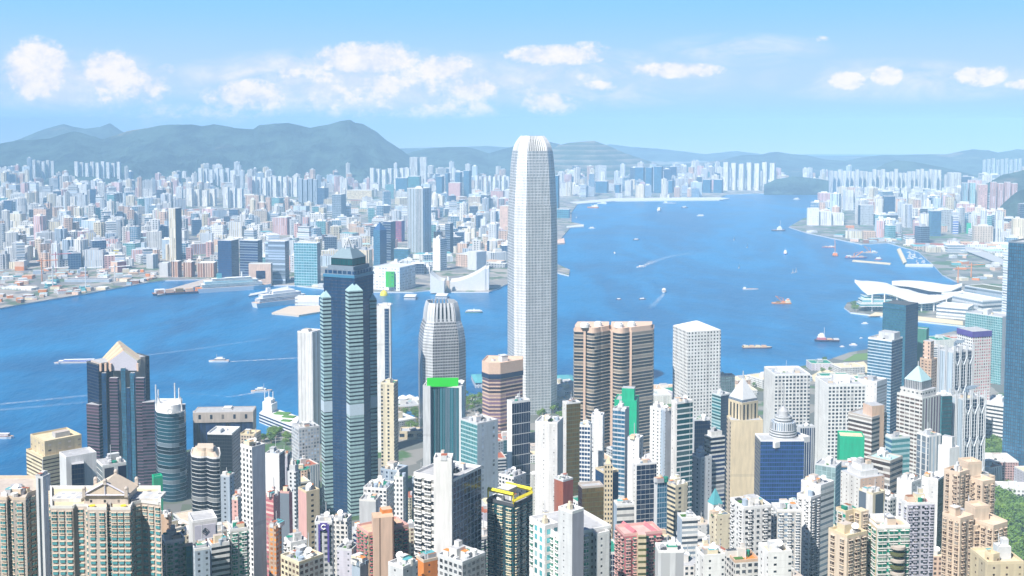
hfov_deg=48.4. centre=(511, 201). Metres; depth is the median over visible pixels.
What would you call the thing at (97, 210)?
glass tower
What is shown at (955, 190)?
point block
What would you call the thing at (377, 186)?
slab block
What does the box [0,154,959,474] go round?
water
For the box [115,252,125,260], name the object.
glass tower
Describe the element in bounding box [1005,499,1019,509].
tree
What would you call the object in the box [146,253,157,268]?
office block
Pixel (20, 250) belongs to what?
glass tower
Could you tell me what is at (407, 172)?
estate tower
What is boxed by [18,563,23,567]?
window
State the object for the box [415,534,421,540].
window
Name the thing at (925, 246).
point block
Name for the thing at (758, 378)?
building
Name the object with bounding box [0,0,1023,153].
sky
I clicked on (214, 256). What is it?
housing block
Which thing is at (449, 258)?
slab block
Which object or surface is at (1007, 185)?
apartment tower
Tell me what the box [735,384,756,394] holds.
building
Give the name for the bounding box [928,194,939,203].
glass tower
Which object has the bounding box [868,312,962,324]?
promenade
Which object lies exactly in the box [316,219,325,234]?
glass tower
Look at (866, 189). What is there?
slab block
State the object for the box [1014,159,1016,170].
apartment tower
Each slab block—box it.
[5,246,28,264]
[8,165,14,170]
[10,211,25,226]
[10,245,32,259]
[22,165,30,180]
[33,207,50,219]
[36,231,54,242]
[38,240,51,265]
[49,219,60,231]
[70,195,76,205]
[72,193,87,211]
[74,182,90,194]
[81,180,90,186]
[81,218,104,229]
[83,248,105,267]
[104,236,120,243]
[105,191,119,201]
[111,182,121,191]
[115,211,126,224]
[116,202,123,210]
[131,247,144,261]
[142,179,151,187]
[143,188,152,196]
[146,230,161,249]
[160,201,170,208]
[173,198,185,209]
[181,215,190,223]
[182,228,188,239]
[191,241,205,254]
[200,231,212,242]
[207,216,218,225]
[211,219,225,224]
[211,223,227,240]
[212,164,221,179]
[229,219,241,236]
[242,226,246,235]
[246,194,260,208]
[247,223,262,236]
[262,242,264,255]
[281,238,297,255]
[285,214,300,222]
[290,200,298,205]
[293,204,309,210]
[301,210,314,216]
[309,212,326,220]
[310,219,315,225]
[326,184,333,191]
[334,175,340,191]
[342,236,361,248]
[346,177,353,186]
[346,215,360,228]
[359,182,365,189]
[360,201,369,207]
[362,196,371,201]
[370,183,380,190]
[396,189,402,196]
[400,258,421,263]
[403,214,406,230]
[421,182,431,194]
[427,173,433,178]
[431,213,435,220]
[436,167,445,174]
[447,254,452,261]
[448,211,459,219]
[453,230,470,242]
[462,221,474,227]
[462,226,475,238]
[469,193,483,195]
[470,216,475,225]
[479,226,487,236]
[482,211,489,220]
[486,228,506,239]
[502,189,508,197]
[559,182,565,195]
[586,186,593,195]
[595,165,605,179]
[675,177,686,194]
[687,187,690,196]
[691,181,701,196]
[776,167,780,174]
[864,186,877,192]
[901,190,907,203]
[910,192,929,197]
[925,189,940,193]
[937,208,953,230]
[956,201,974,209]
[967,241,986,247]
[968,179,981,189]
[968,212,979,227]
[1001,229,1010,241]
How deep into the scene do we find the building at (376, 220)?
4697.55 m
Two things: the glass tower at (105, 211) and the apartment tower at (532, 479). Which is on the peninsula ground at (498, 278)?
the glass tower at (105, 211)
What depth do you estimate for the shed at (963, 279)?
3072.90 m
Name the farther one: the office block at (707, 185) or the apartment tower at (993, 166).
the office block at (707, 185)
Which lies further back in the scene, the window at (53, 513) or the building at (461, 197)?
the building at (461, 197)
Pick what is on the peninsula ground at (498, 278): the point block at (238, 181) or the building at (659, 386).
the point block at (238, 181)
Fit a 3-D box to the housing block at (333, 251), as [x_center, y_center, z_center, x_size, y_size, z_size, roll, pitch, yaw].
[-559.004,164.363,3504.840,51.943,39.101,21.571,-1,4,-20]
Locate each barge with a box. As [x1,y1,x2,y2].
[152,287,201,295]
[742,287,758,289]
[742,345,771,348]
[845,251,866,258]
[862,246,877,253]
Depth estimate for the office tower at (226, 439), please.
1172.59 m
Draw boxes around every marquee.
[398,395,407,400]
[406,394,414,399]
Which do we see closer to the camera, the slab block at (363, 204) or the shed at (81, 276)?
the shed at (81, 276)
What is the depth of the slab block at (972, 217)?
4423.19 m
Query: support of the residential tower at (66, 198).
on the peninsula ground at (498, 278)
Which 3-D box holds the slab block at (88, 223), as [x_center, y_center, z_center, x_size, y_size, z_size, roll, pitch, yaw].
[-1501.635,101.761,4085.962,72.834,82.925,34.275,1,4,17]
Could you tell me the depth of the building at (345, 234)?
4132.37 m
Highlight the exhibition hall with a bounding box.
[855,280,962,310]
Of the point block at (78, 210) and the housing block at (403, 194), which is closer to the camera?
the point block at (78, 210)
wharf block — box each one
[171,260,181,276]
[183,261,194,276]
[197,261,216,276]
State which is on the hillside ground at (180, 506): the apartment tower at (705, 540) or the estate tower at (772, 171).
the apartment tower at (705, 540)
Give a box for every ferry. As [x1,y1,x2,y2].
[0,433,13,438]
[54,358,94,363]
[465,309,482,312]
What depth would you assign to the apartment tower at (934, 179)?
6558.68 m
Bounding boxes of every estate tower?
[32,160,35,178]
[37,161,40,177]
[41,161,45,179]
[46,160,49,177]
[51,161,54,176]
[74,161,78,176]
[80,162,83,175]
[85,163,89,176]
[90,162,94,176]
[95,163,99,177]
[101,161,104,177]
[106,162,110,178]
[111,163,115,176]
[117,162,120,178]
[187,188,193,206]
[194,189,201,205]
[198,168,202,181]
[202,190,208,206]
[204,169,207,182]
[209,170,213,185]
[210,189,216,205]
[215,168,218,185]
[220,169,224,186]
[223,187,229,207]
[225,168,229,181]
[230,188,236,207]
[237,188,243,207]
[252,176,256,193]
[257,177,261,194]
[262,178,266,196]
[267,177,271,196]
[273,177,277,196]
[278,176,282,196]
[283,177,287,196]
[288,178,292,196]
[293,177,297,196]
[370,168,374,183]
[376,169,380,183]
[382,170,386,188]
[388,168,392,183]
[394,169,398,188]
[400,168,404,176]
[406,169,409,176]
[475,175,477,189]
[479,176,482,189]
[484,177,486,192]
[488,176,491,191]
[493,177,495,190]
[497,175,500,189]
[502,176,504,189]
[506,177,509,188]
[723,162,729,190]
[731,163,736,189]
[739,164,744,190]
[746,162,752,189]
[754,163,760,190]
[762,162,767,189]
[770,163,775,181]
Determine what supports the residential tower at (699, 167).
on the peninsula ground at (498, 278)
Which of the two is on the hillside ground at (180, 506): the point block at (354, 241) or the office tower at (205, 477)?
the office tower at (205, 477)
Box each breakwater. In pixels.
[897,248,906,264]
[905,264,932,266]
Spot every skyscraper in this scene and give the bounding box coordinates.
[320,237,377,515]
[418,299,465,439]
[507,136,556,414]
[1002,238,1023,465]
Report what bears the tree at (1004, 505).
on the hillside ground at (180, 506)
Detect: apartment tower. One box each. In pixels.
[0,475,38,575]
[48,469,165,575]
[152,473,162,510]
[161,509,171,533]
[162,524,192,575]
[172,519,187,530]
[176,525,188,542]
[187,451,190,487]
[188,509,216,543]
[192,529,209,575]
[207,527,229,575]
[217,521,229,536]
[220,467,234,523]
[227,517,248,575]
[231,493,240,520]
[235,487,240,495]
[240,438,266,575]
[265,438,284,540]
[266,477,279,575]
[268,511,284,575]
[273,216,292,234]
[280,485,292,552]
[281,532,323,575]
[283,518,306,552]
[285,450,289,484]
[287,458,300,528]
[298,179,302,202]
[298,482,319,549]
[299,463,309,479]
[303,179,307,202]
[308,179,312,201]
[313,179,317,203]
[315,510,333,575]
[334,509,351,575]
[337,526,356,575]
[351,552,368,575]
[352,522,358,539]
[356,506,408,575]
[359,493,380,523]
[363,475,393,515]
[381,460,407,522]
[388,551,417,575]
[394,469,405,521]
[407,512,413,557]
[408,491,411,520]
[410,157,418,175]
[412,466,424,508]
[414,450,481,559]
[416,546,437,575]
[420,157,426,183]
[438,539,485,575]
[481,487,496,506]
[481,505,486,521]
[487,482,532,575]
[498,438,503,453]
[499,466,525,492]
[529,500,610,575]
[530,471,534,514]
[554,473,572,510]
[595,455,618,538]
[606,444,612,456]
[613,496,633,541]
[614,521,663,575]
[650,401,668,476]
[655,536,683,575]
[661,528,668,541]
[667,467,687,539]
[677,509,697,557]
[684,544,694,575]
[695,535,724,575]
[697,512,707,536]
[697,534,708,546]
[709,506,729,548]
[725,539,757,575]
[729,494,770,555]
[758,539,791,575]
[771,498,801,573]
[788,497,796,502]
[792,568,802,575]
[797,485,820,575]
[801,473,833,575]
[807,208,818,225]
[819,211,831,224]
[828,503,868,575]
[829,171,832,192]
[831,212,843,224]
[833,171,836,192]
[838,173,841,186]
[842,171,845,186]
[843,190,853,209]
[846,171,849,186]
[850,171,854,185]
[855,169,858,186]
[859,171,862,187]
[859,479,884,513]
[863,171,867,192]
[867,501,909,575]
[868,172,871,185]
[872,169,875,186]
[876,170,880,187]
[881,169,884,189]
[885,172,888,189]
[885,483,896,515]
[889,172,893,185]
[894,169,897,186]
[896,472,920,515]
[898,173,901,189]
[898,486,934,575]
[902,173,906,187]
[907,171,910,187]
[911,171,914,188]
[915,169,919,185]
[920,169,923,187]
[921,471,943,551]
[924,171,927,187]
[928,169,932,188]
[933,170,936,188]
[933,537,940,575]
[937,170,940,189]
[938,435,959,474]
[941,495,1007,575]
[943,457,995,513]
[947,172,960,186]
[961,183,967,200]
[968,183,975,203]
[969,533,1023,575]
[976,184,987,209]
[982,160,985,171]
[985,466,994,474]
[987,159,990,172]
[989,182,996,209]
[991,159,994,172]
[996,160,999,174]
[996,183,1003,208]
[1000,159,1003,174]
[1003,182,1010,202]
[1005,159,1007,173]
[1009,160,1012,173]
[1011,183,1017,195]
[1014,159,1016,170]
[1014,466,1023,481]
[1018,159,1021,170]
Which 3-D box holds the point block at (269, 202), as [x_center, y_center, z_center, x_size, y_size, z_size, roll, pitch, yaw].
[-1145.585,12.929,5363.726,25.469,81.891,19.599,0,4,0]
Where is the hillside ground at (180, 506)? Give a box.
[163,476,1023,532]
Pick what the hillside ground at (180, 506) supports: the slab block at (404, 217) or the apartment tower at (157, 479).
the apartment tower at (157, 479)
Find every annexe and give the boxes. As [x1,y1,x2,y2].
[936,302,973,319]
[941,291,1001,311]
[965,284,1001,298]
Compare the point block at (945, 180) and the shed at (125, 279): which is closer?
the shed at (125, 279)
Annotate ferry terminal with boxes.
[259,389,297,432]
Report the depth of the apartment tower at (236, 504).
838.64 m
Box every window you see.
[17,527,22,531]
[17,533,22,537]
[18,557,23,561]
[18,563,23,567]
[18,566,37,575]
[51,511,56,515]
[59,529,64,533]
[66,517,71,521]
[99,524,104,528]
[111,518,116,522]
[118,530,123,534]
[414,477,421,482]
[414,484,421,490]
[414,491,421,497]
[414,499,421,504]
[414,506,421,511]
[414,513,421,518]
[414,520,421,525]
[414,527,421,532]
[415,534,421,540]
[415,541,421,547]
[424,479,430,484]
[424,486,430,491]
[424,493,430,499]
[424,501,430,506]
[424,508,431,513]
[424,515,431,520]
[424,522,431,528]
[424,529,431,535]
[424,536,431,542]
[424,544,431,549]
[497,523,502,528]
[497,529,502,534]
[497,535,502,540]
[497,541,502,546]
[497,547,502,552]
[497,565,502,570]
[871,546,875,553]
[877,563,885,567]
[877,569,885,574]
[878,530,886,535]
[878,537,886,541]
[878,543,886,548]
[878,550,886,554]
[878,556,886,561]
[889,530,897,535]
[889,537,897,541]
[900,530,908,534]
[900,536,908,541]
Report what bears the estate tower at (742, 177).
on the peninsula ground at (498, 278)
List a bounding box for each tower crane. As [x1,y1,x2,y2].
[36,258,57,280]
[46,266,68,285]
[50,252,70,271]
[79,265,99,286]
[109,264,130,280]
[953,267,970,282]
[966,263,984,276]
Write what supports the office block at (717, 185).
on the peninsula ground at (498, 278)
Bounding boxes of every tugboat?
[771,226,784,230]
[814,327,839,341]
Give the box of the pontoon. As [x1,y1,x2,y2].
[852,260,890,264]
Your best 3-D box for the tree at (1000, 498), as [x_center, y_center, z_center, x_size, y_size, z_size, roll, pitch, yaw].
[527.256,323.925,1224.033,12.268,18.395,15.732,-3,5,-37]
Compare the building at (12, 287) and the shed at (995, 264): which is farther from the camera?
the shed at (995, 264)
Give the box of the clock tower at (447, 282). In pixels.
[446,277,448,291]
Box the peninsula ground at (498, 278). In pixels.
[0,161,941,308]
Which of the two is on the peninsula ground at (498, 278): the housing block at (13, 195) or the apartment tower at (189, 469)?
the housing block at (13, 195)
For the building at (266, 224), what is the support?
on the peninsula ground at (498, 278)
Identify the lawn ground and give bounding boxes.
[751,385,763,390]
[844,353,867,360]
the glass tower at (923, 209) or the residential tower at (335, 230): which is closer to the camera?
the residential tower at (335, 230)
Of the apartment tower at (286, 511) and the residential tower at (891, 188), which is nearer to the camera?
the apartment tower at (286, 511)
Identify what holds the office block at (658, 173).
on the peninsula ground at (498, 278)
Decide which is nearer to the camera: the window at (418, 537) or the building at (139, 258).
the window at (418, 537)
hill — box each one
[764,177,850,194]
[863,160,977,189]
[987,170,1023,205]
[999,189,1023,217]
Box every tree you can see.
[266,429,275,440]
[267,434,275,442]
[274,426,283,435]
[400,407,409,413]
[405,420,412,426]
[468,393,476,403]
[985,438,991,445]
[985,449,997,452]
[991,437,1001,443]
[994,501,1009,511]
[994,504,1003,515]
[995,485,1004,493]
[995,514,1013,524]
[996,493,1008,502]
[999,487,1017,498]
[1004,507,1018,512]
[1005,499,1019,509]
[1007,526,1023,535]
[1007,530,1023,544]
[1008,513,1023,523]
[1010,544,1023,559]
[1011,495,1023,501]
[1011,549,1023,560]
[1015,514,1023,526]
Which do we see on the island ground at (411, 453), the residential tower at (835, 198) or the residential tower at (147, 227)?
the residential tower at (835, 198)
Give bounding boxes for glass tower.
[3,199,12,212]
[9,173,14,183]
[9,183,20,191]
[16,240,24,259]
[26,234,33,244]
[30,181,38,190]
[43,185,52,191]
[52,189,60,195]
[53,178,57,190]
[58,174,61,190]
[59,210,70,215]
[68,183,77,194]
[68,251,80,268]
[73,216,87,226]
[87,205,99,219]
[90,188,96,204]
[90,237,105,248]
[96,195,103,201]
[101,209,110,219]
[102,213,109,220]
[105,219,115,235]
[106,186,116,192]
[107,194,115,212]
[111,192,119,202]
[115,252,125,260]
[123,241,140,254]
[124,191,133,206]
[129,170,133,178]
[129,225,140,240]
[137,197,144,205]
[142,247,152,264]
[144,215,151,225]
[149,204,155,212]
[156,188,165,197]
[160,224,168,238]
[175,170,180,181]
[182,241,190,258]
[191,212,198,218]
[191,217,201,235]
[204,163,211,180]
[224,214,229,221]
[229,208,239,216]
[244,228,256,238]
[245,218,252,225]
[266,233,279,239]
[270,212,279,220]
[272,197,283,205]
[287,235,298,240]
[298,224,313,241]
[311,226,320,235]
[312,205,318,211]
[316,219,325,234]
[317,186,328,204]
[324,235,336,249]
[332,218,340,225]
[337,214,346,224]
[346,202,350,216]
[367,202,375,213]
[368,206,374,221]
[370,224,376,244]
[376,205,383,216]
[381,204,389,212]
[382,190,390,208]
[385,183,393,198]
[401,207,406,219]
[411,261,423,274]
[423,252,431,260]
[431,209,437,219]
[431,223,435,241]
[437,206,443,216]
[441,192,447,201]
[448,194,455,201]
[449,200,456,211]
[451,214,458,227]
[453,234,461,245]
[455,230,463,240]
[458,224,466,229]
[463,215,470,222]
[469,205,477,214]
[476,214,482,229]
[481,193,490,208]
[487,237,492,250]
[500,243,507,251]
[579,184,585,196]
[589,172,593,186]
[622,176,628,191]
[630,167,634,179]
[663,168,671,180]
[667,166,675,175]
[673,162,679,177]
[681,185,686,197]
[691,187,698,196]
[696,175,701,181]
[810,200,819,207]
[856,195,865,199]
[874,213,886,230]
[878,190,892,195]
[884,223,895,238]
[887,214,897,219]
[895,186,900,196]
[914,224,929,242]
[920,206,927,212]
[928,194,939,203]
[961,175,971,182]
[964,213,968,231]
[978,172,989,179]
[987,193,996,209]
[987,213,991,225]
[988,213,994,227]
[1004,216,1012,221]
[1004,235,1017,241]
[1017,203,1023,217]
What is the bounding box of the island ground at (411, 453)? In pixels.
[187,209,1003,475]
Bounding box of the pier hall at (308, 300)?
[295,295,319,305]
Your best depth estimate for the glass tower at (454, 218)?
4611.64 m
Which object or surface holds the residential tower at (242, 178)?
on the peninsula ground at (498, 278)
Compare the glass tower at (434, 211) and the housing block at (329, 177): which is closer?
the glass tower at (434, 211)
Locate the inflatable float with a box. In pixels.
[380,290,387,295]
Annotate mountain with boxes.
[0,120,419,189]
[15,123,123,140]
[399,144,867,161]
[408,142,559,181]
[552,141,660,182]
[661,149,1023,177]
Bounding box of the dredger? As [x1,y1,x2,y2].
[771,296,790,303]
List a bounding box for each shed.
[2,276,12,279]
[14,282,23,285]
[17,299,24,302]
[22,274,34,278]
[25,296,36,299]
[33,270,43,273]
[38,289,47,292]
[45,282,56,286]
[50,285,61,288]
[55,272,66,275]
[57,290,66,293]
[72,291,81,294]
[75,275,87,277]
[85,287,93,290]
[96,286,108,289]
[97,268,109,271]
[97,274,110,277]
[115,273,122,276]
[119,277,131,281]
[129,280,139,283]
[471,374,481,387]
[557,375,572,380]
[834,234,844,236]
[850,238,859,241]
[951,262,960,264]
[956,277,968,280]
[990,266,1000,270]
[991,262,1000,265]
[994,253,1002,256]
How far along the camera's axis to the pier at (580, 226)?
4657.63 m
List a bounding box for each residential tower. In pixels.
[0,223,4,248]
[1,209,9,231]
[16,229,25,233]
[17,196,26,216]
[20,172,24,182]
[20,182,28,192]
[25,169,29,182]
[25,191,34,204]
[27,157,31,180]
[33,214,45,239]
[35,236,43,259]
[40,250,49,266]
[44,202,51,217]
[56,195,62,205]
[59,174,68,188]
[60,215,73,225]
[62,237,73,258]
[64,191,69,209]
[64,215,72,230]
[74,237,87,266]
[86,230,95,245]
[88,203,95,218]
[97,181,104,198]
[105,231,114,237]
[105,246,113,251]
[107,199,114,214]
[114,216,124,226]
[124,166,128,179]
[128,219,134,224]
[129,208,134,222]
[134,211,138,224]
[137,176,142,196]
[141,224,150,231]
[145,196,153,213]
[151,178,155,192]
[151,218,159,230]
[152,208,157,217]
[153,247,159,261]
[159,209,167,223]
[160,193,168,202]
[162,237,168,258]
[165,193,171,207]
[176,186,183,198]
[181,216,184,227]
[182,216,187,229]
[185,182,193,204]
[186,244,192,259]
[192,172,196,185]
[196,256,203,271]
[197,183,201,195]
[200,228,210,232]
[232,174,236,187]
[234,161,239,169]
[237,164,241,175]
[240,170,244,187]
[240,212,247,225]
[248,176,251,193]
[248,213,253,222]
[261,194,265,201]
[265,170,269,194]
[274,204,279,212]
[285,196,289,211]
[290,253,293,271]
[302,215,309,225]
[304,238,315,241]
[323,219,329,232]
[330,225,341,238]
[340,176,343,193]
[342,188,347,197]
[344,178,347,188]
[366,177,369,189]
[428,165,433,173]
[432,192,437,206]
[433,222,439,230]
[434,230,442,237]
[449,161,453,172]
[452,167,455,181]
[457,241,468,252]
[459,201,467,219]
[465,163,471,169]
[472,165,477,176]
[472,237,480,249]
[480,217,487,227]
[482,197,488,210]
[488,222,497,238]
[490,210,495,221]
[566,181,571,195]
[574,167,580,184]
[580,177,584,183]
[587,165,593,184]
[600,170,605,180]
[637,161,643,166]
[650,163,656,190]
[661,178,666,197]
[674,186,679,196]
[685,172,691,183]
[694,160,698,173]
[697,165,703,176]
[700,174,704,190]
[701,168,707,178]
[806,167,812,177]
[819,200,824,209]
[822,172,825,179]
[830,192,840,211]
[846,165,851,181]
[873,195,882,212]
[875,197,882,213]
[883,217,892,224]
[886,186,895,191]
[890,218,898,224]
[894,222,901,232]
[897,200,905,221]
[902,186,910,192]
[906,237,915,243]
[912,206,917,216]
[913,198,920,207]
[913,221,918,233]
[919,212,928,225]
[921,193,927,207]
[924,198,930,207]
[933,197,940,208]
[943,194,950,205]
[950,210,957,232]
[980,208,986,223]
[982,173,991,181]
[995,210,1003,241]
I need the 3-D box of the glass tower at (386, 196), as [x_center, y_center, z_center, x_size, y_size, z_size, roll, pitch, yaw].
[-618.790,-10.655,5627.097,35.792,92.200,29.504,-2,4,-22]
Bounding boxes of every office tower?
[26,427,81,484]
[36,459,50,575]
[59,447,96,484]
[86,340,156,484]
[96,445,126,481]
[155,383,187,501]
[168,207,181,261]
[173,509,191,521]
[191,443,220,521]
[207,426,240,489]
[290,455,318,487]
[297,328,320,441]
[301,476,309,485]
[332,192,345,218]
[353,529,356,542]
[373,222,386,265]
[377,302,391,451]
[381,378,398,467]
[383,220,395,259]
[395,220,404,241]
[407,186,430,252]
[423,378,464,466]
[433,235,446,270]
[436,176,443,193]
[445,173,449,192]
[445,222,452,252]
[455,172,462,195]
[463,170,471,196]
[482,354,522,432]
[482,520,486,575]
[498,431,506,453]
[498,451,505,486]
[507,390,529,492]
[535,414,562,514]
[555,175,558,208]
[562,397,580,495]
[573,321,609,452]
[573,495,577,504]
[578,481,603,519]
[579,420,591,481]
[591,409,604,480]
[604,453,611,461]
[609,321,653,456]
[611,539,614,575]
[612,400,628,497]
[614,386,638,434]
[627,423,642,498]
[631,450,656,522]
[654,468,667,532]
[660,398,670,479]
[671,395,692,510]
[672,321,720,429]
[675,530,705,543]
[692,445,711,519]
[704,427,724,508]
[707,488,722,534]
[711,388,730,466]
[720,369,734,392]
[724,467,725,509]
[726,371,762,513]
[754,385,809,503]
[763,360,809,432]
[814,374,865,472]
[854,373,864,377]
[857,370,886,411]
[867,330,902,433]
[882,300,917,385]
[896,361,940,474]
[902,204,912,227]
[916,428,940,484]
[917,327,928,365]
[920,340,936,390]
[928,209,940,235]
[934,344,944,356]
[936,338,973,393]
[937,384,951,443]
[949,385,986,471]
[951,215,958,233]
[957,326,991,400]
[965,308,1005,384]
[966,223,970,233]
[983,460,1001,480]
[1002,250,1007,312]
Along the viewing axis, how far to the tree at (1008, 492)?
1238.68 m
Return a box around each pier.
[157,278,210,296]
[249,286,289,296]
[272,305,319,316]
[404,294,416,299]
[435,293,447,299]
[557,238,564,244]
[567,224,583,227]
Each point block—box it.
[0,185,5,197]
[0,251,9,268]
[1,171,6,185]
[4,230,17,246]
[12,241,19,258]
[15,164,19,171]
[18,233,26,244]
[30,202,38,208]
[31,189,38,202]
[47,192,56,206]
[49,177,54,190]
[51,241,60,267]
[54,226,67,242]
[63,181,72,187]
[63,221,78,230]
[67,205,76,215]
[68,230,77,238]
[74,206,83,217]
[77,229,88,236]
[91,179,100,188]
[93,220,104,236]
[100,198,106,209]
[113,242,121,251]
[114,217,121,238]
[117,191,122,202]
[118,204,123,212]
[122,225,130,244]
[124,187,131,191]
[124,205,131,218]
[126,178,131,187]
[126,194,135,205]
[126,231,129,242]
[141,230,146,236]
[153,197,160,204]
[155,172,161,180]
[157,207,161,218]
[163,181,172,187]
[165,186,172,200]
[165,244,169,260]
[173,179,178,194]
[182,171,186,178]
[197,180,203,189]
[202,212,208,226]
[204,181,212,189]
[206,240,213,256]
[214,237,219,251]
[216,232,226,238]
[230,169,237,181]
[236,175,239,188]
[247,169,253,182]
[250,198,255,212]
[258,201,266,208]
[259,234,265,242]
[263,166,268,177]
[265,196,271,211]
[267,210,272,220]
[269,220,272,230]
[290,217,298,234]
[294,222,300,236]
[304,201,313,207]
[310,168,315,178]
[314,237,321,250]
[316,174,320,187]
[344,237,357,246]
[346,162,349,173]
[353,182,358,189]
[358,246,372,269]
[384,214,390,220]
[392,209,400,220]
[424,263,431,273]
[483,235,487,243]
[489,238,497,251]
[491,198,495,208]
[499,168,505,179]
[499,197,504,208]
[558,171,565,182]
[564,173,571,182]
[590,168,594,179]
[614,170,619,183]
[620,163,624,176]
[625,179,632,195]
[688,166,694,173]
[688,177,692,187]
[692,173,696,180]
[707,165,714,177]
[711,174,718,178]
[715,161,719,171]
[717,166,722,176]
[803,173,809,177]
[817,191,830,201]
[820,169,825,178]
[832,205,840,212]
[837,186,847,208]
[855,190,862,199]
[855,198,868,223]
[869,186,877,197]
[876,219,884,237]
[893,191,898,212]
[896,197,905,212]
[908,197,916,205]
[911,187,924,190]
[922,243,929,251]
[940,192,954,200]
[944,174,946,187]
[945,196,953,208]
[946,187,960,200]
[947,238,959,243]
[955,193,960,203]
[956,206,964,232]
[966,205,974,212]
[975,205,982,212]
[977,213,980,225]
[990,173,1000,177]
[1011,217,1023,238]
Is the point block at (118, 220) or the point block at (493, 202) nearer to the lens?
the point block at (118, 220)
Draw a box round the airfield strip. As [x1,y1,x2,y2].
[571,197,729,204]
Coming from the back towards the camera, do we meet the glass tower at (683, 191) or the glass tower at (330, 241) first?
the glass tower at (683, 191)
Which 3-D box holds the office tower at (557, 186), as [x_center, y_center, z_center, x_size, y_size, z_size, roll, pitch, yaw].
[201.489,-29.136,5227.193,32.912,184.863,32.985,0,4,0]
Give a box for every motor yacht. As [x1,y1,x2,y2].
[209,354,228,361]
[251,387,271,392]
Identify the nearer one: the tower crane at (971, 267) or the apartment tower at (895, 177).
the tower crane at (971, 267)
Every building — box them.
[2,285,38,290]
[15,260,26,270]
[52,206,63,216]
[60,259,67,266]
[64,278,111,281]
[111,260,125,271]
[136,254,142,263]
[184,209,199,214]
[225,182,232,190]
[258,231,272,235]
[260,222,269,227]
[272,206,283,212]
[327,211,331,216]
[340,232,357,238]
[347,200,360,203]
[351,208,358,212]
[359,208,366,211]
[362,224,373,230]
[362,243,370,247]
[372,218,383,223]
[395,197,406,204]
[398,399,418,411]
[398,411,415,426]
[413,252,432,258]
[438,224,444,229]
[444,208,448,215]
[456,196,466,199]
[456,220,462,227]
[486,259,505,264]
[488,239,505,243]
[530,443,534,462]
[557,378,572,384]
[557,381,572,393]
[557,387,572,406]
[606,179,613,183]
[609,184,614,190]
[615,193,621,197]
[653,389,671,403]
[654,383,672,388]
[662,387,671,394]
[735,375,750,384]
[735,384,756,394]
[747,372,763,388]
[806,359,831,370]
[817,372,848,375]
[831,362,864,374]
[862,231,875,238]
[903,234,913,240]
[910,244,923,249]
[929,334,954,346]
[941,225,946,231]
[943,335,956,340]
[944,241,964,252]
[960,241,971,243]
[960,249,980,252]
[975,247,993,248]
[981,249,1002,252]
[983,452,1018,480]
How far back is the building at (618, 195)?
6406.89 m
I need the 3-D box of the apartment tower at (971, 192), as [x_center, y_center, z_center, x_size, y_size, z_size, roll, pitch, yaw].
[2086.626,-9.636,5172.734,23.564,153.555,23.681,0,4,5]
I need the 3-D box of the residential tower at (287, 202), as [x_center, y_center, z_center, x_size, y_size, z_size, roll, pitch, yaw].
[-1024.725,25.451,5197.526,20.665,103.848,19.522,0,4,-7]
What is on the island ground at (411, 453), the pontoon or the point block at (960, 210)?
the point block at (960, 210)
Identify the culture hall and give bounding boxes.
[430,265,488,292]
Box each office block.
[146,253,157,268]
[159,262,170,276]
[193,406,255,446]
[218,239,238,276]
[239,239,262,275]
[240,429,260,443]
[249,263,272,285]
[265,240,289,283]
[291,421,319,488]
[294,241,320,285]
[347,190,373,198]
[373,263,414,290]
[394,248,409,260]
[396,177,407,191]
[400,426,421,438]
[408,176,420,187]
[448,182,461,195]
[456,252,466,266]
[461,413,497,506]
[467,250,485,270]
[500,205,507,229]
[557,209,569,217]
[595,181,608,192]
[615,184,620,192]
[635,167,644,191]
[646,167,652,192]
[654,166,662,192]
[668,180,673,192]
[692,414,709,452]
[703,179,711,192]
[713,179,722,192]
[797,422,814,477]
[815,456,841,523]
[837,431,864,459]
[837,457,856,469]
[840,457,884,507]
[848,402,886,459]
[858,205,873,224]
[867,445,902,493]
[883,196,894,212]
[885,431,909,474]
[984,394,1003,439]
[995,477,1023,500]
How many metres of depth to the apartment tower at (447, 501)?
559.15 m
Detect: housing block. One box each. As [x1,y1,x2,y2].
[6,188,12,198]
[8,259,18,268]
[10,193,18,199]
[10,225,33,235]
[12,192,24,197]
[20,220,32,224]
[29,208,34,217]
[29,237,51,246]
[34,177,43,185]
[39,191,49,204]
[46,218,54,228]
[104,252,114,268]
[106,244,125,256]
[125,257,133,266]
[132,205,144,215]
[134,240,146,247]
[202,207,216,217]
[210,252,217,260]
[212,208,226,218]
[252,209,266,220]
[254,215,259,223]
[256,172,263,177]
[287,210,302,223]
[309,234,321,238]
[319,206,326,216]
[321,248,337,254]
[321,254,332,265]
[324,198,331,204]
[327,174,333,182]
[337,239,341,249]
[349,221,357,231]
[352,225,363,235]
[360,233,369,242]
[370,188,376,196]
[395,205,406,209]
[400,192,406,196]
[438,194,444,205]
[462,246,471,252]
[468,195,480,207]
[469,202,479,205]
[488,249,506,260]
[488,261,506,267]
[491,190,503,197]
[497,197,508,208]
[573,185,578,194]
[635,184,644,197]
[645,184,651,196]
[777,175,788,178]
[823,200,829,207]
[845,229,861,238]
[848,186,857,191]
[875,216,886,231]
[926,245,940,252]
[972,224,992,242]
[990,245,1006,249]
[995,208,1005,217]
[998,242,1007,249]
[1004,221,1008,230]
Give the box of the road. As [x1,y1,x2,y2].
[942,243,1002,265]
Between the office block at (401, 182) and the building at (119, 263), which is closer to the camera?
the building at (119, 263)
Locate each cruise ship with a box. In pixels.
[197,272,270,292]
[251,285,305,307]

